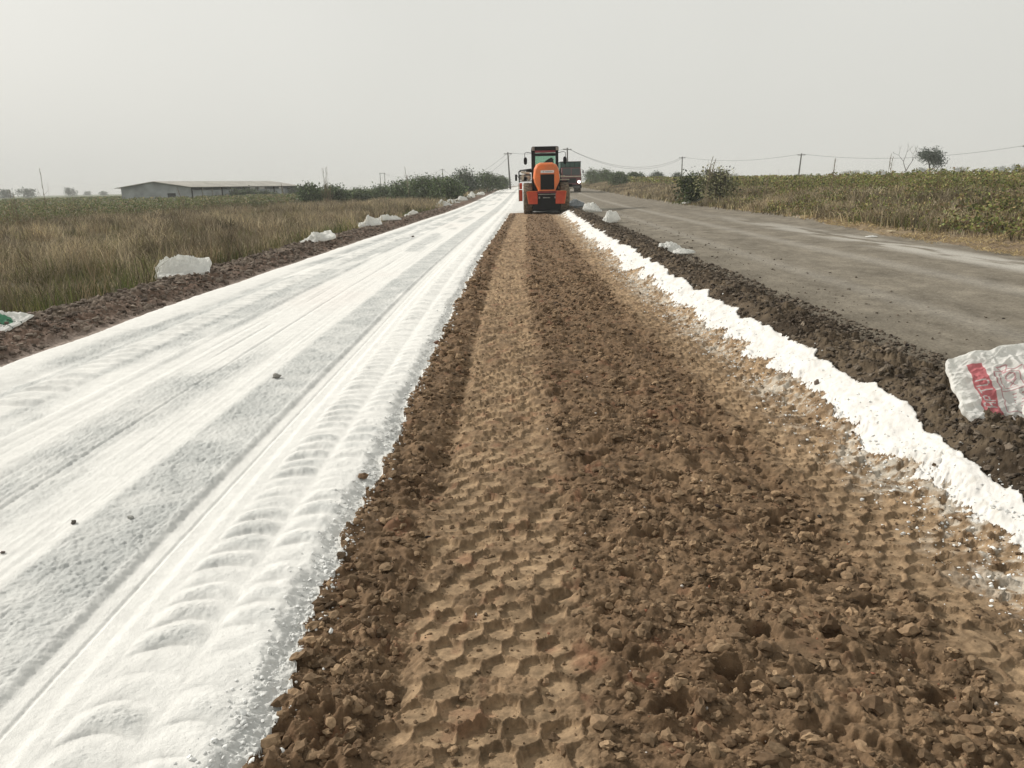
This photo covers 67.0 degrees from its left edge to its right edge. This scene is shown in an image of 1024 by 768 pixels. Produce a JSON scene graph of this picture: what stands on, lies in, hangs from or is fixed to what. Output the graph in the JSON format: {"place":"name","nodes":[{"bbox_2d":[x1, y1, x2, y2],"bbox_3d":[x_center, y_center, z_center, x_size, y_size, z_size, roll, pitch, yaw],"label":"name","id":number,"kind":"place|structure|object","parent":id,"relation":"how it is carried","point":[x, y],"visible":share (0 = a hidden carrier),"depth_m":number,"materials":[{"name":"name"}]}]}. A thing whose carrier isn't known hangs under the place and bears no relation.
{"place":"outdoors","nodes":[
{"label":"outdoors","id":0,"kind":"place"},
{"bbox_2d":[0,186,511,312],"bbox_3d":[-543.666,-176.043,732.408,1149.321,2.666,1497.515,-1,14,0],"label":"field ground","id":1,"kind":"structure","parent":0,"point":[26,285],"depth_m":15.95,"materials":[{"name":"beige plant"}]},
{"bbox_2d":[0,188,14,197],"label":"distant tree","id":2,"kind":"object","parent":1,"relation":"on","point":[3,193],"visible":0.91,"depth_m":366.12,"materials":[{"name":"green plant"}]},
{"bbox_2d":[8,190,22,251],"bbox_3d":[-14.990,-4.859,23.452,0.360,2.001,0.098,-1,14,0],"label":"dry reed","id":3,"kind":"object","parent":1,"relation":"on","point":[15,215],"visible":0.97,"depth_m":23.37,"materials":[{"name":"brown plant"}]},
{"bbox_2d":[15,187,39,197],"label":"distant tree","id":4,"kind":"object","parent":1,"relation":"on","point":[27,193],"visible":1,"depth_m":400.40,"materials":[{"name":"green plant"}]},
{"bbox_2d":[38,169,51,246],"bbox_3d":[-12.297,-4.415,20.497,0.301,2.501,0.069,-3,14,-7],"label":"dry reed","id":5,"kind":"object","parent":1,"relation":"on","point":[45,203],"visible":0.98,"depth_m":20.36,"materials":[{"name":"brown plant"}]},
{"bbox_2d":[62,186,78,196],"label":"distant tree","id":6,"kind":"object","parent":1,"relation":"on","point":[68,191],"visible":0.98,"depth_m":452.54,"materials":[{"name":"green plant"}]},
{"bbox_2d":[83,191,92,195],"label":"distant tree","id":7,"kind":"object","parent":1,"relation":"on","point":[87,193],"visible":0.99,"depth_m":696.34,"materials":[{"name":"green plant"}]},
{"bbox_2d":[98,191,108,195],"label":"distant tree","id":8,"kind":"object","parent":1,"relation":"on","point":[103,193],"visible":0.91,"depth_m":574.51,"materials":[{"name":"green plant"}]},
{"bbox_2d":[176,187,191,235],"bbox_3d":[-11.554,-5.923,27.316,0.393,2.002,0.060,-1,14,0],"label":"dry reed","id":9,"kind":"object","parent":1,"relation":"on","point":[184,207],"visible":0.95,"depth_m":27.23,"materials":[{"name":"brown plant"}]},
{"bbox_2d":[0,190,386,230],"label":"cotton crop","id":10,"kind":"object","parent":1,"relation":"on","point":[74,205],"visible":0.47,"depth_m":61.73,"materials":[{"name":"green plant"}]},
{"bbox_2d":[114,181,300,198],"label":"long shed","id":11,"kind":"structure","parent":1,"relation":"on","point":[162,189],"depth_m":121.38,"materials":[{"name":"metal"}]},
{"bbox_2d":[218,188,227,240],"bbox_3d":[-10.882,-6.434,29.255,0.436,2.001,0.076,-2,14,-3],"label":"dry reed","id":12,"kind":"object","parent":1,"relation":"on","point":[223,218],"visible":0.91,"depth_m":29.23,"materials":[{"name":"brown plant"}]},
{"bbox_2d":[226,188,247,195],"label":"bush","id":13,"kind":"object","parent":1,"relation":"on","point":[237,192],"visible":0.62,"depth_m":126.95,"materials":[{"name":"green plant"}]},
{"bbox_2d":[0,187,483,199],"bbox_3d":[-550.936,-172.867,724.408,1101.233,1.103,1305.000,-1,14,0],"label":"crop","id":14,"kind":"object","parent":1,"relation":"on","point":[20,197],"visible":0.08,"depth_m":523.47,"materials":[{"name":"green plant"}]},
{"bbox_2d":[239,185,262,194],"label":"bush","id":15,"kind":"object","parent":1,"relation":"on","point":[250,191],"visible":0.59,"depth_m":129.93,"materials":[{"name":"green plant"}]},
{"bbox_2d":[257,190,277,195],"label":"bush","id":16,"kind":"object","parent":1,"relation":"on","point":[269,192],"visible":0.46,"depth_m":134.66,"materials":[{"name":"green plant"}]},
{"bbox_2d":[287,185,298,193],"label":"bush","id":17,"kind":"object","parent":1,"relation":"on","point":[292,190],"visible":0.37,"depth_m":143.13,"materials":[{"name":"green plant"}]},
{"bbox_2d":[291,180,322,203],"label":"thorn bush","id":18,"kind":"object","parent":1,"relation":"on","point":[308,193],"visible":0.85,"depth_m":77.20,"materials":[{"name":"green plant"}]},
{"bbox_2d":[321,168,332,220],"bbox_3d":[-7.875,-7.857,33.045,0.517,2.752,0.102,-1,14,0],"label":"dry reed","id":19,"kind":"object","parent":1,"relation":"on","point":[328,195],"visible":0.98,"depth_m":32.97,"materials":[{"name":"beige plant"}]},
{"bbox_2d":[315,182,352,202],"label":"thorn bush","id":20,"kind":"object","parent":1,"relation":"on","point":[337,193],"visible":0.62,"depth_m":83.21,"materials":[{"name":"green plant"}]},
{"bbox_2d":[341,185,376,201],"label":"thorn bush","id":21,"kind":"object","parent":1,"relation":"on","point":[361,194],"visible":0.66,"depth_m":96.13,"materials":[{"name":"green plant"}]},
{"bbox_2d":[365,181,402,199],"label":"thorn bush","id":22,"kind":"object","parent":1,"relation":"on","point":[380,190],"visible":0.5,"depth_m":96.35,"materials":[{"name":"green plant"}]},
{"bbox_2d":[385,179,428,199],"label":"thorn bush","id":23,"kind":"object","parent":1,"relation":"on","point":[395,189],"visible":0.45,"depth_m":87.98,"materials":[{"name":"green plant"}]},
{"bbox_2d":[398,172,449,193],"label":"thorn bush","id":24,"kind":"object","parent":1,"relation":"on","point":[423,178],"visible":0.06,"depth_m":101.71,"materials":[{"name":"green plant"}]},
{"bbox_2d":[402,172,448,198],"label":"thorn bush","id":25,"kind":"object","parent":1,"relation":"on","point":[420,184],"visible":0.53,"depth_m":82.34,"materials":[{"name":"green plant"}]},
{"bbox_2d":[419,173,471,200],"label":"thorn bush","id":26,"kind":"object","parent":1,"relation":"on","point":[449,188],"visible":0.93,"depth_m":76.81,"materials":[{"name":"green plant"}]},
{"bbox_2d":[452,164,480,192],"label":"thorn bush","id":27,"kind":"object","parent":1,"relation":"on","point":[469,178],"visible":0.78,"depth_m":105.72,"materials":[{"name":"green plant"}]},
{"bbox_2d":[0,185,522,366],"bbox_3d":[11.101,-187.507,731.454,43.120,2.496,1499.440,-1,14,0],"label":"verge bank","id":28,"kind":"structure","parent":0,"point":[55,338],"depth_m":10.61,"materials":[{"name":"brown soil"}]},
{"bbox_2d":[0,310,33,331],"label":"lime sack","id":29,"kind":"object","parent":28,"relation":"on","point":[15,319],"visible":0.94,"depth_m":8.71,"materials":[{"name":"white plastic"}]},
{"bbox_2d":[155,254,211,278],"bbox_3d":[-5.957,-2.138,13.972,0.974,0.329,0.610,-10,38,-10],"label":"lime sack","id":30,"kind":"object","parent":28,"relation":"on","point":[181,265],"visible":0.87,"depth_m":13.93,"materials":[{"name":"white plastic"}]},
{"bbox_2d":[0,205,457,358],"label":"verge clods","id":31,"kind":"object","parent":28,"relation":"on","point":[143,287],"visible":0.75,"depth_m":12.22,"materials":[{"name":"brown soil"}]},
{"bbox_2d":[299,230,335,242],"bbox_3d":[-5.553,-4.191,21.981,1.020,0.325,0.638,-22,36,-20],"label":"lime sack","id":32,"kind":"object","parent":28,"relation":"on","point":[324,236],"visible":0.73,"depth_m":21.91,"materials":[{"name":"white plastic"}]},
{"bbox_2d":[357,215,381,227],"bbox_3d":[-5.523,-6.344,29.948,0.935,0.471,0.640,-11,28,-13],"label":"lime sack","id":33,"kind":"object","parent":28,"relation":"on","point":[371,221],"visible":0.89,"depth_m":29.82,"materials":[{"name":"white plastic"}]},
{"bbox_2d":[378,214,401,220],"bbox_3d":[-5.483,-7.489,34.718,0.967,0.286,0.520,-9,27,-29],"label":"lime sack","id":34,"kind":"object","parent":28,"relation":"on","point":[388,217],"visible":0.92,"depth_m":34.58,"materials":[{"name":"white plastic"}]},
{"bbox_2d":[404,210,417,215],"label":"lime sack","id":35,"kind":"object","parent":28,"relation":"on","point":[413,212],"visible":0.47,"depth_m":44.09,"materials":[{"name":"white plastic"}]},
{"bbox_2d":[436,199,451,206],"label":"lime sack","id":36,"kind":"object","parent":28,"relation":"on","point":[445,202],"visible":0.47,"depth_m":59.72,"materials":[{"name":"white plastic"}]},
{"bbox_2d":[453,196,467,200],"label":"lime sack","id":37,"kind":"object","parent":28,"relation":"on","point":[460,198],"visible":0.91,"depth_m":72.39,"materials":[{"name":"white plastic"}]},
{"bbox_2d":[468,192,474,197],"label":"lime sack","id":38,"kind":"object","parent":28,"relation":"on","point":[472,194],"visible":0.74,"depth_m":81.00,"materials":[{"name":"white plastic"}]},
{"bbox_2d":[474,169,509,191],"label":"thorn bush","id":39,"kind":"object","parent":28,"relation":"on","point":[492,182],"visible":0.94,"depth_m":110.92,"materials":[{"name":"green plant"}]},
{"bbox_2d":[495,174,511,188],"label":"thorn bush","id":40,"kind":"object","parent":28,"relation":"on","point":[502,178],"visible":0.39,"depth_m":144.58,"materials":[{"name":"green plant"}]},
{"bbox_2d":[507,152,511,188],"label":"electric pole","id":41,"kind":"object","parent":28,"relation":"on","point":[509,169],"visible":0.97,"depth_m":144.50,"materials":[{"name":"concrete"}]},
{"bbox_2d":[0,186,559,767],"bbox_3d":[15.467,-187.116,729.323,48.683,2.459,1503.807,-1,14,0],"label":"lime layer","id":42,"kind":"object","parent":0,"point":[206,450],"visible":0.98,"depth_m":4.24,"materials":[{"name":"white"}]},
{"bbox_2d":[272,373,281,377],"bbox_3d":[-2.010,-0.071,6.600,0.082,0.054,0.048,2,15,11],"label":"stone","id":43,"kind":"object","parent":42,"relation":"on","point":[276,375],"visible":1,"depth_m":6.58,"materials":[{"name":"grey stone"}]},
{"bbox_2d":[358,473,367,479],"bbox_3d":[-0.830,0.511,4.300,0.056,0.032,0.053,-14,19,-41],"label":"stone","id":44,"kind":"object","parent":42,"relation":"on","point":[363,476],"visible":1,"depth_m":4.29,"materials":[{"name":"brown stone"}]},
{"bbox_2d":[0,0,1023,195],"label":"sky","id":45,"kind":"structure","parent":0,"point":[96,96],"materials":[{"name":"grey"}]},
{"bbox_2d":[241,212,1023,767],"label":"soil bed","id":46,"kind":"object","parent":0,"point":[509,676],"visible":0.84,"depth_m":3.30,"materials":[{"name":"brown soil"}]},
{"bbox_2d":[515,146,572,213],"bbox_3d":[1.843,-11.991,45.518,3.300,3.740,6.422,-1,14,1],"label":"soil stabiliser","id":47,"kind":"object","parent":46,"relation":"on","point":[547,189],"visible":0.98,"depth_m":42.95,"materials":[{"name":"metal"}]},
{"bbox_2d":[173,223,1023,767],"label":"lime crumbs","id":48,"kind":"object","parent":46,"relation":"on","point":[243,711],"visible":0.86,"depth_m":3.59,"materials":[{"name":"white"}]},
{"bbox_2d":[559,210,1023,558],"bbox_3d":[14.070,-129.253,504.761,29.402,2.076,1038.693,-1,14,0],"label":"lime windrow","id":49,"kind":"object","parent":46,"relation":"on","point":[771,343],"visible":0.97,"depth_m":5.10,"materials":[{"name":"white"}]},
{"bbox_2d":[568,206,1023,500],"bbox_3d":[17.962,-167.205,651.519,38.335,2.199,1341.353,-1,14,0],"label":"earth bank","id":50,"kind":"structure","parent":0,"point":[1003,465],"depth_m":5.62,"materials":[{"name":"brown soil"}]},
{"bbox_2d":[570,209,1023,492],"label":"bank clods","id":51,"kind":"object","parent":50,"relation":"on","point":[964,425],"visible":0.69,"depth_m":6.68,"materials":[{"name":"brown soil"}]},
{"bbox_2d":[945,343,1023,424],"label":"lime sack","id":52,"kind":"object","parent":50,"relation":"on","point":[980,381],"visible":0.84,"depth_m":4.45,"materials":[{"name":"plastic"}]},
{"bbox_2d":[570,187,1023,369],"bbox_3d":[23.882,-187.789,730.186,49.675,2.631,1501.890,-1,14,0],"label":"old road","id":53,"kind":"structure","parent":0,"point":[958,289],"depth_m":12.12,"materials":[{"name":"grey asphalt"}]},
{"bbox_2d":[558,161,583,191],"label":"tipper truck","id":54,"kind":"object","parent":53,"relation":"on","point":[571,171],"visible":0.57,"depth_m":93.80,"materials":[{"name":"red paint"}]},
{"bbox_2d":[569,199,584,207],"bbox_3d":[3.933,-10.946,46.811,0.933,0.568,0.631,-2,14,-5],"label":"lime sack","id":55,"kind":"object","parent":53,"relation":"on","point":[576,203],"visible":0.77,"depth_m":46.68,"materials":[{"name":"grey plastic"}]},
{"bbox_2d":[583,202,601,212],"bbox_3d":[4.048,-8.852,38.768,0.981,0.545,0.617,9,16,8],"label":"lime sack","id":56,"kind":"object","parent":53,"relation":"on","point":[590,207],"visible":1,"depth_m":38.66,"materials":[{"name":"white plastic"}]},
{"bbox_2d":[602,210,619,222],"bbox_3d":[3.604,-6.180,28.564,0.674,0.520,0.519,-18,19,-16],"label":"lime sack","id":57,"kind":"object","parent":53,"relation":"on","point":[611,216],"visible":0.72,"depth_m":28.37,"materials":[{"name":"white plastic"}]},
{"bbox_2d":[658,241,683,251],"bbox_3d":[3.295,-2.823,15.944,0.554,0.255,0.398,0,14,5],"label":"lime sack","id":58,"kind":"object","parent":53,"relation":"on","point":[671,246],"visible":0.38,"depth_m":15.84,"materials":[{"name":"white plastic"}]},
{"bbox_2d":[673,248,694,253],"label":"lime sack","id":59,"kind":"object","parent":53,"relation":"on","point":[682,251],"visible":0.95,"depth_m":15.58,"materials":[{"name":"white plastic"}]},
{"bbox_2d":[597,214,1022,363],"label":"road grit","id":60,"kind":"object","parent":53,"relation":"on","point":[932,338],"visible":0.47,"depth_m":10.07,"materials":[{"name":"brown soil"}]},
{"bbox_2d":[581,183,1023,256],"bbox_3d":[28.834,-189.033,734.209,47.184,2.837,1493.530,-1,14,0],"label":"roadside verge","id":61,"kind":"structure","parent":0,"point":[886,231],"depth_m":18.17,"materials":[{"name":"beige plant"}]},
{"bbox_2d":[581,167,600,183],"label":"thorn bush","id":62,"kind":"object","parent":61,"relation":"on","point":[589,176],"visible":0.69,"depth_m":144.33,"materials":[{"name":"green plant"}]},
{"bbox_2d":[593,168,616,182],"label":"thorn bush","id":63,"kind":"object","parent":61,"relation":"on","point":[604,173],"visible":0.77,"depth_m":134.79,"materials":[{"name":"green plant"}]},
{"bbox_2d":[607,171,630,185],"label":"thorn bush","id":64,"kind":"object","parent":61,"relation":"on","point":[618,177],"visible":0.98,"depth_m":108.25,"materials":[{"name":"green plant"}]},
{"bbox_2d":[671,166,705,204],"bbox_3d":[11.045,-12.202,47.652,2.547,2.368,2.571,-1,14,0],"label":"castor bush","id":65,"kind":"object","parent":61,"relation":"on","point":[688,194],"visible":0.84,"depth_m":47.31,"materials":[{"name":"green plant"}]},
{"bbox_2d":[703,156,715,206],"bbox_3d":[10.897,-11.143,42.619,0.620,2.703,0.092,-1,14,0],"label":"dry reed","id":66,"kind":"object","parent":61,"relation":"on","point":[709,178],"visible":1,"depth_m":42.55,"materials":[{"name":"beige plant"}]},
{"bbox_2d":[686,162,745,201],"bbox_3d":[11.878,-11.638,44.644,3.145,2.636,3.173,13,20,43],"label":"milkweed bush","id":67,"kind":"object","parent":61,"relation":"on","point":[718,179],"visible":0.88,"depth_m":44.20,"materials":[{"name":"green plant"}]},
{"bbox_2d":[762,175,769,204],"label":"dry reed","id":68,"kind":"object","parent":61,"relation":"on","point":[765,187],"visible":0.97,"depth_m":34.93,"materials":[{"name":"brown plant"}]},
{"bbox_2d":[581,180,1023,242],"bbox_3d":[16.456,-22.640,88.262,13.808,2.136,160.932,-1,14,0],"label":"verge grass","id":69,"kind":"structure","parent":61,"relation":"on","point":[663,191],"depth_m":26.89,"materials":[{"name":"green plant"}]},
{"bbox_2d":[683,185,1023,237],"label":"weeds","id":70,"kind":"object","parent":61,"relation":"on","point":[985,226],"visible":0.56,"depth_m":22.25,"materials":[{"name":"green plant"}]},
{"bbox_3d":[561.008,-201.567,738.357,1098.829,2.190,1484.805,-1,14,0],"label":"crop ground","id":71,"kind":"structure","parent":0,"visible":0},
{"bbox_2d":[628,171,645,176],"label":"thorn bush","id":72,"kind":"object","parent":71,"relation":"on","point":[636,174],"visible":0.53,"depth_m":129.95,"materials":[{"name":"green plant"}]},
{"bbox_2d":[647,170,665,176],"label":"thorn bush","id":73,"kind":"object","parent":71,"relation":"on","point":[657,174],"visible":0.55,"depth_m":163.79,"materials":[{"name":"green plant"}]},
{"bbox_2d":[670,171,683,176],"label":"thorn bush","id":74,"kind":"object","parent":71,"relation":"on","point":[676,174],"visible":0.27,"depth_m":173.54,"materials":[{"name":"green plant"}]},
{"bbox_2d":[798,153,801,174],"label":"electric pole","id":75,"kind":"object","parent":71,"relation":"on","point":[800,164],"visible":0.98,"depth_m":144.58,"materials":[{"name":"concrete"}]},
{"bbox_2d":[805,146,1019,158],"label":"electric wire","id":76,"kind":"object","parent":75,"relation":"attached to","point":[912,157],"visible":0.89,"depth_m":132.12,"materials":[{"name":"black metal"}]},
{"bbox_2d":[584,164,1023,192],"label":"green crop","id":77,"kind":"object","parent":71,"relation":"on","point":[943,178],"visible":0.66,"depth_m":35.66,"materials":[{"name":"green plant"}]},
{"bbox_2d":[893,145,918,172],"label":"bare tree","id":78,"kind":"object","parent":71,"relation":"on","point":[905,156],"visible":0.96,"depth_m":79.30,"materials":[{"name":"brown plant"}]},
{"bbox_2d":[911,167,928,172],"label":"distant tree","id":79,"kind":"object","parent":71,"relation":"on","point":[922,170],"visible":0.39,"depth_m":573.95,"materials":[{"name":"green plant"}]},
{"bbox_2d":[915,146,947,170],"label":"acacia tree","id":80,"kind":"object","parent":71,"relation":"on","point":[934,158],"visible":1,"depth_m":114.87,"materials":[{"name":"green plant"}]},
{"bbox_2d":[952,167,968,172],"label":"distant tree","id":81,"kind":"object","parent":71,"relation":"on","point":[959,169],"visible":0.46,"depth_m":661.00,"materials":[{"name":"green plant"}]},
{"bbox_2d":[989,166,1009,171],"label":"distant tree","id":82,"kind":"object","parent":71,"relation":"on","point":[1002,168],"visible":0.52,"depth_m":573.25,"materials":[{"name":"green plant"}]},
{"bbox_2d":[1008,164,1023,170],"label":"distant tree","id":83,"kind":"object","parent":71,"relation":"on","point":[1012,168],"visible":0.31,"depth_m":625.95,"materials":[{"name":"green plant"}]}
]}

